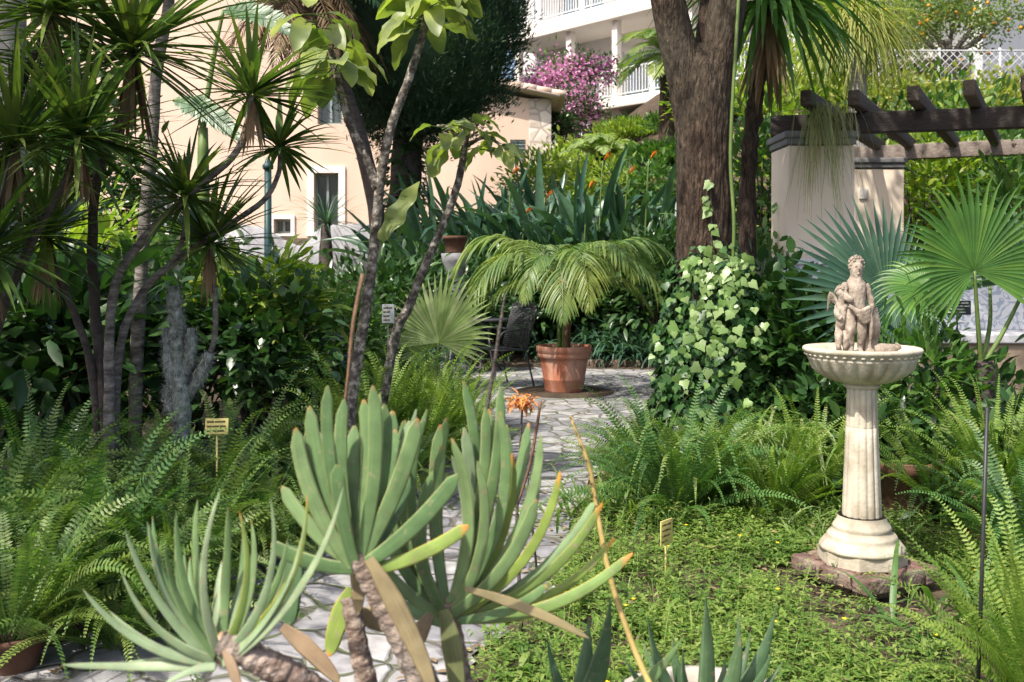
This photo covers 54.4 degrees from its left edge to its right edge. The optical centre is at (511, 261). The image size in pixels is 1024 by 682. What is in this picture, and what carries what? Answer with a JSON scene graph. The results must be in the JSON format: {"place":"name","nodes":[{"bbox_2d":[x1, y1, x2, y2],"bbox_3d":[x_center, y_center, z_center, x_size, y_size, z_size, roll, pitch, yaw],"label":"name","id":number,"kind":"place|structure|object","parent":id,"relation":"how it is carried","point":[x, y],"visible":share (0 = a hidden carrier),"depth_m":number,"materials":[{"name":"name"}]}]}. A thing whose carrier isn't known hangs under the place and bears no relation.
{"place":"outdoors","nodes":[
{"label":"outdoors","id":0,"kind":"place"},
{"bbox_2d":[0,360,657,681],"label":"path","id":1,"kind":"structure","parent":0,"point":[320,598],"depth_m":4.76,"materials":[{"name":"stone"}]},
{"bbox_2d":[0,620,48,675],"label":"plant pot","id":2,"kind":"object","parent":1,"relation":"on","point":[26,659],"visible":0.51,"depth_m":3.59,"materials":[{"name":"ceramic"}]},
{"bbox_2d":[0,471,233,680],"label":"fern","id":3,"kind":"object","parent":2,"relation":"in","point":[14,579],"visible":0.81,"depth_m":3.61,"materials":[{"name":"plant"}]},
{"bbox_2d":[0,495,281,681],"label":"fern","id":4,"kind":"object","parent":2,"relation":"in","point":[102,630],"visible":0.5,"depth_m":3.73,"materials":[{"name":"plant"}]},
{"bbox_2d":[469,302,537,388],"bbox_3d":[-0.104,0.994,11.927,0.678,0.994,0.594,0,0,-35],"label":"garden chair","id":5,"kind":"object","parent":1,"relation":"on","point":[503,348],"visible":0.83,"depth_m":12.00,"materials":[{"name":"grey metal"}]},
{"bbox_2d":[39,379,1003,679],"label":"leaf litter","id":6,"kind":"object","parent":1,"relation":"on","point":[557,577],"visible":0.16,"depth_m":4.43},
{"bbox_2d":[560,404,829,533],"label":"fern","id":7,"kind":"object","parent":6,"relation":"on","point":[716,451],"visible":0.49,"depth_m":5.68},
{"bbox_2d":[514,385,613,397],"bbox_3d":[0.596,1.482,11.400,1.140,0.008,1.140,0,0,0],"label":"tree pit","id":8,"kind":"object","parent":1,"relation":"on","point":[539,391],"visible":0.62,"depth_m":11.24,"materials":[{"name":"soil"}]},
{"bbox_2d":[536,343,591,392],"bbox_3d":[0.596,1.220,11.400,0.640,0.520,0.640,0,0,0],"label":"plant pot","id":9,"kind":"object","parent":8,"relation":"on","point":[563,370],"visible":0.97,"depth_m":11.18,"materials":[{"name":"ceramic"}]},
{"bbox_2d":[447,234,673,347],"bbox_3d":[0.637,0.355,11.337,2.377,1.344,2.314,0,0,-40],"label":"palm","id":10,"kind":"object","parent":9,"relation":"in","point":[564,291],"visible":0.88,"depth_m":10.87,"materials":[{"name":"green plant"}]},
{"bbox_2d":[5,79,1023,681],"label":"ground","id":11,"kind":"structure","parent":0,"point":[649,107],"depth_m":4.51,"materials":[{"name":"plant"}]},
{"bbox_2d":[0,350,169,499],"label":"fern","id":12,"kind":"object","parent":11,"relation":"on","point":[30,461],"visible":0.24,"depth_m":5.57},
{"bbox_2d":[0,381,182,533],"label":"fern","id":13,"kind":"object","parent":11,"relation":"on","point":[94,449],"visible":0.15,"depth_m":5.03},
{"bbox_2d":[0,415,188,615],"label":"fern","id":14,"kind":"object","parent":11,"relation":"on","point":[29,510],"visible":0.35,"depth_m":4.38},
{"bbox_2d":[0,227,194,467],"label":"shrub","id":15,"kind":"object","parent":11,"relation":"on","point":[41,343],"visible":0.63,"depth_m":6.49,"materials":[{"name":"green plant"}]},
{"bbox_2d":[0,0,198,339],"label":"yucca","id":16,"kind":"object","parent":11,"relation":"on","point":[71,107],"visible":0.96,"depth_m":4.74,"materials":[{"name":"green plant"}]},
{"bbox_2d":[24,171,181,415],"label":"shrub","id":17,"kind":"object","parent":11,"relation":"on","point":[105,228],"visible":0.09,"depth_m":9.07,"materials":[{"name":"green plant"}]},
{"bbox_2d":[24,63,185,285],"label":"shrub","id":18,"kind":"object","parent":11,"relation":"on","point":[107,173],"visible":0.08,"depth_m":12.82,"materials":[{"name":"green plant"}]},
{"bbox_2d":[0,412,257,621],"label":"fern","id":19,"kind":"object","parent":11,"relation":"on","point":[32,477],"visible":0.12,"depth_m":4.81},
{"bbox_2d":[28,231,260,462],"bbox_3d":[-2.830,0.625,7.452,2.116,1.807,1.770,0,0,0],"label":"shrub","id":20,"kind":"object","parent":11,"relation":"on","point":[151,271],"visible":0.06,"depth_m":7.22,"materials":[{"name":"green plant"}]},
{"bbox_2d":[0,405,306,620],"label":"fern","id":21,"kind":"object","parent":11,"relation":"on","point":[89,492],"visible":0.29,"depth_m":4.25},
{"bbox_2d":[0,426,315,634],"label":"fern","id":22,"kind":"object","parent":11,"relation":"on","point":[236,531],"visible":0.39,"depth_m":4.29,"materials":[{"name":"plant"}]},
{"bbox_2d":[0,0,353,494],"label":"yucca","id":23,"kind":"object","parent":11,"relation":"on","point":[104,368],"visible":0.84,"depth_m":5.24,"materials":[{"name":"green plant"}]},
{"bbox_2d":[127,0,240,450],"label":"yucca","id":24,"kind":"object","parent":11,"relation":"on","point":[137,339],"visible":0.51,"depth_m":6.57,"materials":[{"name":"grey plant"}]},
{"bbox_2d":[49,389,320,547],"bbox_3d":[-1.608,1.146,5.221,1.644,1.025,1.728,0,0,-24],"label":"fern","id":25,"kind":"object","parent":11,"relation":"on","point":[222,469],"visible":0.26,"depth_m":5.11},
{"bbox_2d":[158,284,217,494],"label":"cactus","id":26,"kind":"object","parent":11,"relation":"on","point":[179,351],"visible":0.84,"depth_m":5.46,"materials":[{"name":"plant"}]},
{"bbox_2d":[111,211,282,438],"bbox_3d":[-2.673,0.545,8.393,1.997,1.963,1.761,0,0,0],"label":"shrub","id":27,"kind":"object","parent":11,"relation":"on","point":[162,236],"visible":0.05,"depth_m":8.20,"materials":[{"name":"green plant"}]},
{"bbox_2d":[27,0,392,237],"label":"house","id":28,"kind":"structure","parent":11,"relation":"on","point":[343,166],"depth_m":26.00,"materials":[{"name":"beige paint"}]},
{"bbox_2d":[306,166,344,235],"bbox_3d":[-4.847,-1.577,26.095,1.020,1.820,0.340,0,0,0],"label":"window frame","id":29,"kind":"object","parent":28,"relation":"in","point":[335,183],"depth_m":25.95,"materials":[{"name":"white paint"}]},
{"bbox_2d":[173,0,290,362],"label":"banana plant","id":30,"kind":"object","parent":11,"relation":"on","point":[203,144],"visible":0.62,"depth_m":12.38,"materials":[{"name":"green plant"}]},
{"bbox_2d":[115,428,350,583],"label":"fern","id":31,"kind":"object","parent":11,"relation":"on","point":[263,532],"visible":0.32,"depth_m":4.76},
{"bbox_2d":[120,363,358,503],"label":"fern","id":32,"kind":"object","parent":11,"relation":"on","point":[280,434],"visible":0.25,"depth_m":5.94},
{"bbox_2d":[145,229,373,453],"bbox_3d":[-1.893,0.641,7.260,1.846,1.771,1.590,0,0,0],"label":"shrub","id":33,"kind":"object","parent":11,"relation":"on","point":[235,353],"visible":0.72,"depth_m":7.06,"materials":[{"name":"green plant"}]},
{"bbox_2d":[159,409,360,557],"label":"fern","id":34,"kind":"object","parent":11,"relation":"on","point":[292,474],"visible":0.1,"depth_m":5.33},
{"bbox_2d":[182,234,352,436],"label":"shrub","id":35,"kind":"object","parent":11,"relation":"on","point":[299,264],"visible":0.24,"depth_m":7.47,"materials":[{"name":"green plant"}]},
{"bbox_2d":[214,223,369,279],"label":"garden wall","id":36,"kind":"structure","parent":11,"relation":"on","point":[336,231],"depth_m":18.64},
{"bbox_2d":[217,0,391,346],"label":"palm","id":37,"kind":"object","parent":11,"relation":"on","point":[296,6],"visible":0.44,"depth_m":15.66,"materials":[{"name":"green plant"}]},
{"bbox_2d":[288,191,363,284],"bbox_3d":[-3.311,-0.243,17.821,1.677,2.235,1.653,0,0,0],"label":"palm","id":38,"kind":"object","parent":11,"relation":"on","point":[326,223],"visible":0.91,"depth_m":17.72,"materials":[{"name":"green plant"}]},
{"bbox_2d":[254,236,419,405],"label":"shrub","id":39,"kind":"object","parent":11,"relation":"on","point":[331,283],"visible":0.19,"depth_m":8.54,"materials":[{"name":"green plant"}]},
{"bbox_2d":[241,333,466,446],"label":"fern","id":40,"kind":"object","parent":11,"relation":"on","point":[398,410],"visible":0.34,"depth_m":6.83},
{"bbox_2d":[63,274,651,681],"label":"fan aloe","id":41,"kind":"object","parent":11,"relation":"on","point":[365,521],"visible":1,"depth_m":1.82,"materials":[{"name":"green plant"}]},
{"bbox_2d":[270,0,482,435],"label":"frangipani","id":42,"kind":"object","parent":11,"relation":"on","point":[399,27],"visible":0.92,"depth_m":5.98,"materials":[{"name":"green plant"}]},
{"bbox_2d":[304,226,483,381],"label":"shrub","id":43,"kind":"object","parent":11,"relation":"on","point":[389,270],"visible":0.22,"depth_m":11.28,"materials":[{"name":"green plant"}]},
{"bbox_2d":[309,325,522,466],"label":"fern","id":44,"kind":"object","parent":11,"relation":"on","point":[418,404],"visible":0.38,"depth_m":7.19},
{"bbox_2d":[295,0,544,280],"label":"cypress","id":45,"kind":"object","parent":11,"relation":"on","point":[458,79],"visible":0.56,"depth_m":17.10,"materials":[{"name":"green plant"}]},
{"bbox_2d":[382,271,495,384],"bbox_3d":[-0.575,0.794,8.674,1.134,1.473,0.486,0,0,27],"label":"fan palm","id":46,"kind":"object","parent":11,"relation":"on","point":[449,324],"visible":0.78,"depth_m":8.62,"materials":[{"name":"green plant"}]},
{"bbox_2d":[337,215,545,362],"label":"shrub","id":47,"kind":"object","parent":11,"relation":"on","point":[498,307],"visible":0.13,"depth_m":14.35,"materials":[{"name":"green plant"}]},
{"bbox_2d":[379,113,523,405],"bbox_3d":[-0.444,0.272,6.732,0.997,2.529,0.607,0,0,26],"label":"frangipani","id":48,"kind":"object","parent":11,"relation":"on","point":[460,144],"visible":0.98,"depth_m":6.67,"materials":[{"name":"green plant"}]},
{"bbox_2d":[369,333,540,453],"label":"fern","id":49,"kind":"object","parent":11,"relation":"on","point":[464,416],"visible":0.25,"depth_m":7.58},
{"bbox_2d":[308,147,647,335],"bbox_3d":[-0.308,-0.312,16.391,6.297,3.010,3.540,0,0,0],"label":"strelitzia","id":50,"kind":"object","parent":11,"relation":"on","point":[412,228],"visible":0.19,"depth_m":15.84,"materials":[{"name":"green plant"}]},
{"bbox_2d":[419,78,566,221],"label":"outbuilding","id":51,"kind":"structure","parent":11,"relation":"on","point":[530,125],"depth_m":25.20,"materials":[{"name":"beige paint"}]},
{"bbox_2d":[488,135,591,203],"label":"shrub","id":52,"kind":"object","parent":11,"relation":"on","point":[557,172],"visible":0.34,"depth_m":19.29,"materials":[{"name":"green plant"}]},
{"bbox_2d":[421,159,663,253],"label":"strelitzia","id":53,"kind":"object","parent":11,"relation":"on","point":[554,206],"visible":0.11,"depth_m":16.57,"materials":[{"name":"green plant"}]},
{"bbox_2d":[511,34,615,142],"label":"bougainvillea","id":54,"kind":"object","parent":11,"relation":"on","point":[551,79],"visible":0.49,"depth_m":30.57,"materials":[{"name":"pink plant"}]},
{"bbox_2d":[497,210,663,341],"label":"shrub","id":55,"kind":"object","parent":11,"relation":"on","point":[581,321],"visible":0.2,"depth_m":14.90,"materials":[{"name":"green plant"}]},
{"bbox_2d":[556,76,614,161],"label":"bougainvillea","id":56,"kind":"object","parent":11,"relation":"on","point":[587,110],"visible":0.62,"depth_m":29.70,"materials":[{"name":"pink plant"}]},
{"bbox_2d":[430,144,758,320],"bbox_3d":[1.531,-0.449,15.913,5.577,2.751,3.654,0,0,0],"label":"strelitzia","id":57,"kind":"object","parent":11,"relation":"on","point":[612,203],"visible":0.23,"depth_m":15.20,"materials":[{"name":"green plant"}]},
{"bbox_2d":[555,42,636,152],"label":"bougainvillea","id":58,"kind":"object","parent":11,"relation":"on","point":[607,65],"visible":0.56,"depth_m":31.30,"materials":[{"name":"pink plant"}]},
{"bbox_2d":[558,133,638,177],"bbox_3d":[1.925,-2.252,21.996,2.010,1.045,2.081,0,0,0],"label":"palm","id":59,"kind":"object","parent":11,"relation":"on","point":[600,145],"visible":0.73,"depth_m":21.66,"materials":[{"name":"green plant"}]},
{"bbox_2d":[555,136,657,202],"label":"shrub","id":60,"kind":"object","parent":11,"relation":"on","point":[592,177],"visible":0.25,"depth_m":18.00,"materials":[{"name":"green plant"}]},
{"bbox_2d":[496,464,725,545],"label":"strap plant","id":61,"kind":"object","parent":11,"relation":"on","point":[584,503],"visible":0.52,"depth_m":5.68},
{"bbox_2d":[546,596,684,681],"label":"aloe","id":62,"kind":"object","parent":11,"relation":"on","point":[592,667],"visible":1,"depth_m":2.20,"materials":[{"name":"green plant"}]},
{"bbox_2d":[545,401,707,511],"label":"fern","id":63,"kind":"object","parent":11,"relation":"on","point":[625,462],"visible":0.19,"depth_m":6.31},
{"bbox_2d":[587,205,676,345],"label":"shrub","id":64,"kind":"object","parent":11,"relation":"on","point":[630,306],"visible":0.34,"depth_m":14.40,"materials":[{"name":"green plant"}]},
{"bbox_2d":[607,146,675,218],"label":"shrub","id":65,"kind":"object","parent":11,"relation":"on","point":[658,172],"visible":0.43,"depth_m":17.35,"materials":[{"name":"green plant"}]},
{"bbox_2d":[614,28,695,141],"bbox_3d":[3.293,-3.608,20.946,2.294,2.527,2.270,0,0,0],"label":"palm","id":66,"kind":"object","parent":11,"relation":"on","point":[666,123],"visible":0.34,"depth_m":20.86,"materials":[{"name":"green plant"}]},
{"bbox_2d":[538,362,819,547],"bbox_3d":[0.870,1.146,5.759,1.644,1.025,1.728,0,0,4],"label":"fern","id":67,"kind":"object","parent":11,"relation":"on","point":[648,471],"visible":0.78,"depth_m":5.63,"materials":[{"name":"plant"}]},
{"bbox_2d":[624,665,766,681],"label":"planter","id":68,"kind":"object","parent":11,"relation":"on","point":[692,671],"visible":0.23,"depth_m":2.57,"materials":[{"name":"stone"}]},
{"bbox_2d":[623,593,782,681],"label":"aloe","id":69,"kind":"object","parent":68,"relation":"on","point":[756,670],"visible":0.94,"depth_m":2.39,"materials":[{"name":"green plant"}]},
{"bbox_2d":[650,0,746,429],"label":"tree","id":70,"kind":"object","parent":11,"relation":"on","point":[698,68],"visible":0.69,"depth_m":7.16,"materials":[{"name":"brown plant"}]},
{"bbox_2d":[640,177,788,480],"bbox_3d":[1.472,0.488,7.229,1.213,2.176,1.249,0,0,0],"label":"ivy","id":71,"kind":"object","parent":70,"relation":"attached to","point":[705,336],"visible":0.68,"depth_m":6.96,"materials":[{"name":"green plant"}]},
{"bbox_2d":[660,90,806,273],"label":"shrub","id":72,"kind":"object","parent":11,"relation":"on","point":[762,192],"visible":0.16,"depth_m":10.20,"materials":[{"name":"green plant"}]},
{"bbox_2d":[447,472,1023,681],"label":"ground cover","id":73,"kind":"object","parent":11,"relation":"on","point":[525,672],"visible":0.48,"depth_m":4.09,"materials":[{"name":"green plant"}]},
{"bbox_2d":[676,238,820,395],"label":"shrub","id":74,"kind":"object","parent":11,"relation":"on","point":[772,265],"visible":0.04,"depth_m":7.37,"materials":[{"name":"green plant"}]},
{"bbox_2d":[686,400,845,531],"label":"fern","id":75,"kind":"object","parent":11,"relation":"on","point":[792,467],"visible":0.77,"depth_m":5.63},
{"bbox_2d":[510,0,1023,161],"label":"apartment building","id":76,"kind":"structure","parent":11,"relation":"on","point":[603,25],"depth_m":34.45,"materials":[{"name":"white paint"}]},
{"bbox_2d":[645,0,896,268],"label":"dracaena","id":77,"kind":"object","parent":11,"relation":"on","point":[769,53],"visible":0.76,"depth_m":8.31,"materials":[{"name":"green plant"}]},
{"bbox_2d":[669,404,900,494],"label":"strap plant","id":78,"kind":"object","parent":11,"relation":"on","point":[778,439],"visible":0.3,"depth_m":5.98,"materials":[{"name":"green plant"}]},
{"bbox_2d":[702,382,906,514],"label":"fern","id":79,"kind":"object","parent":11,"relation":"on","point":[814,464],"visible":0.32,"depth_m":5.83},
{"bbox_2d":[730,35,884,230],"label":"shrub","id":80,"kind":"object","parent":11,"relation":"on","point":[790,105],"visible":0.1,"depth_m":14.99,"materials":[{"name":"green plant"}]},
{"bbox_2d":[709,236,909,427],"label":"shrub","id":81,"kind":"object","parent":11,"relation":"on","point":[772,334],"visible":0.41,"depth_m":6.94,"materials":[{"name":"green plant"}]},
{"bbox_2d":[741,362,902,454],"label":"shrub","id":82,"kind":"object","parent":11,"relation":"on","point":[827,387],"visible":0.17,"depth_m":6.51,"materials":[{"name":"green plant"}]},
{"bbox_2d":[791,550,939,600],"bbox_3d":[1.632,1.442,4.619,0.471,0.125,0.470,0,0,-28],"label":"brick footing","id":83,"kind":"object","parent":11,"relation":"on","point":[881,591],"visible":0.48,"depth_m":4.46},
{"bbox_2d":[802,342,923,571],"bbox_3d":[1.624,0.890,4.620,0.532,0.989,0.532,0,0,0],"label":"birdbath","id":84,"kind":"object","parent":83,"relation":"on","point":[859,535],"visible":0.94,"depth_m":4.54,"materials":[{"name":"beige stone"}]},
{"bbox_2d":[827,254,901,351],"bbox_3d":[1.628,0.207,4.617,0.305,0.480,0.257,0,0,0],"label":"statue","id":85,"kind":"object","parent":84,"relation":"on","point":[852,310],"visible":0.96,"depth_m":4.59,"materials":[{"name":"stone"}]},
{"bbox_2d":[786,0,955,146],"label":"ponytail palm","id":86,"kind":"object","parent":11,"relation":"on","point":[858,78],"visible":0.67,"depth_m":14.27,"materials":[{"name":"green plant"}]},
{"bbox_2d":[784,194,966,346],"bbox_3d":[2.516,0.535,6.885,1.463,2.029,0.630,0,0,-22],"label":"fan palm","id":87,"kind":"object","parent":11,"relation":"on","point":[836,275],"visible":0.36,"depth_m":6.89,"materials":[{"name":"green plant"}]},
{"bbox_2d":[803,383,972,525],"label":"shrub","id":88,"kind":"object","parent":11,"relation":"on","point":[883,409],"visible":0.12,"depth_m":5.86,"materials":[{"name":"green plant"}]},
{"bbox_2d":[815,53,962,139],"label":"hedge","id":89,"kind":"object","parent":11,"relation":"on","point":[884,92],"visible":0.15,"depth_m":16.83,"materials":[{"name":"green plant"}]},
{"bbox_2d":[767,75,1023,258],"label":"pergola","id":90,"kind":"object","parent":11,"relation":"on","point":[898,127],"visible":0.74,"depth_m":9.06,"materials":[{"name":"paint"}]},
{"bbox_2d":[784,100,877,225],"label":"hanging cactus","id":91,"kind":"object","parent":90,"relation":"hanging from","point":[828,117],"visible":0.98,"depth_m":8.78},
{"bbox_2d":[778,259,1023,419],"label":"parapet wall","id":92,"kind":"structure","parent":11,"relation":"on","point":[1003,302],"depth_m":8.76,"materials":[{"name":"stone"}]},
{"bbox_2d":[880,456,940,525],"bbox_3d":[2.277,1.320,5.750,0.374,0.360,0.374,0,0,0],"label":"plant pot","id":93,"kind":"object","parent":11,"relation":"on","point":[889,496],"visible":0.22,"depth_m":5.62,"materials":[{"name":"ceramic"}]},
{"bbox_2d":[811,385,1023,537],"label":"fern","id":94,"kind":"object","parent":93,"relation":"in","point":[910,440],"visible":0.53,"depth_m":5.50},
{"bbox_2d":[813,272,1011,453],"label":"shrub","id":95,"kind":"object","parent":11,"relation":"on","point":[921,337],"visible":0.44,"depth_m":6.04,"materials":[{"name":"green plant"}]},
{"bbox_2d":[838,539,1011,649],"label":"strap plant","id":96,"kind":"object","parent":11,"relation":"on","point":[893,591],"visible":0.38,"depth_m":4.13,"materials":[{"name":"green plant"}]},
{"bbox_2d":[828,43,1023,249],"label":"shrub","id":97,"kind":"object","parent":11,"relation":"on","point":[939,95],"visible":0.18,"depth_m":14.93,"materials":[{"name":"green plant"}]},
{"bbox_2d":[846,465,1023,681],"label":"fern","id":98,"kind":"object","parent":11,"relation":"on","point":[1006,654],"visible":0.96,"depth_m":3.17,"materials":[{"name":"plant"}]},
{"bbox_2d":[869,0,1023,104],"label":"orange tree","id":99,"kind":"object","parent":11,"relation":"on","point":[956,7],"visible":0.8,"depth_m":23.02,"materials":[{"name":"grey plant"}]},
{"bbox_2d":[877,69,1016,249],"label":"shrub","id":100,"kind":"object","parent":11,"relation":"on","point":[917,191],"visible":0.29,"depth_m":12.59,"materials":[{"name":"green plant"}]},
{"bbox_2d":[871,168,1023,426],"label":"fan palm","id":101,"kind":"object","parent":11,"relation":"on","point":[977,253],"visible":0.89,"depth_m":6.08,"materials":[{"name":"green plant"}]},
{"bbox_2d":[879,324,1023,453],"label":"shrub","id":102,"kind":"object","parent":11,"relation":"on","point":[1006,370],"visible":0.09,"depth_m":6.17,"materials":[{"name":"green plant"}]},
{"bbox_2d":[882,58,1023,172],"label":"hedge","id":103,"kind":"object","parent":11,"relation":"on","point":[989,85],"visible":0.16,"depth_m":16.65,"materials":[{"name":"green plant"}]},
{"bbox_2d":[891,414,1023,576],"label":"fern","id":104,"kind":"object","parent":11,"relation":"on","point":[991,511],"visible":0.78,"depth_m":4.73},
{"bbox_2d":[896,375,1023,527],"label":"shrub","id":105,"kind":"object","parent":11,"relation":"on","point":[1006,393],"visible":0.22,"depth_m":5.58,"materials":[{"name":"green plant"}]},
{"bbox_2d":[904,74,1023,251],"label":"shrub","id":106,"kind":"object","parent":11,"relation":"on","point":[1008,161],"visible":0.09,"depth_m":13.24,"materials":[{"name":"green plant"}]},
{"bbox_2d":[940,129,1023,244],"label":"shrub","id":107,"kind":"object","parent":11,"relation":"on","point":[1006,187],"visible":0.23,"depth_m":11.47,"materials":[{"name":"green plant"}]},
{"bbox_2d":[976,407,988,681],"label":"iron stake","id":108,"kind":"object","parent":11,"relation":"on","point":[983,525],"visible":1,"depth_m":3.15,"materials":[{"name":"black metal"}]},
{"bbox_2d":[958,490,1022,546],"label":"plant pot","id":109,"kind":"object","parent":11,"relation":"on","point":[978,511],"visible":0.05,"depth_m":5.29,"materials":[{"name":"ceramic"}]},
{"bbox_2d":[882,371,1023,498],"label":"fern","id":110,"kind":"object","parent":109,"relation":"in","point":[1010,470],"visible":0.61,"depth_m":5.36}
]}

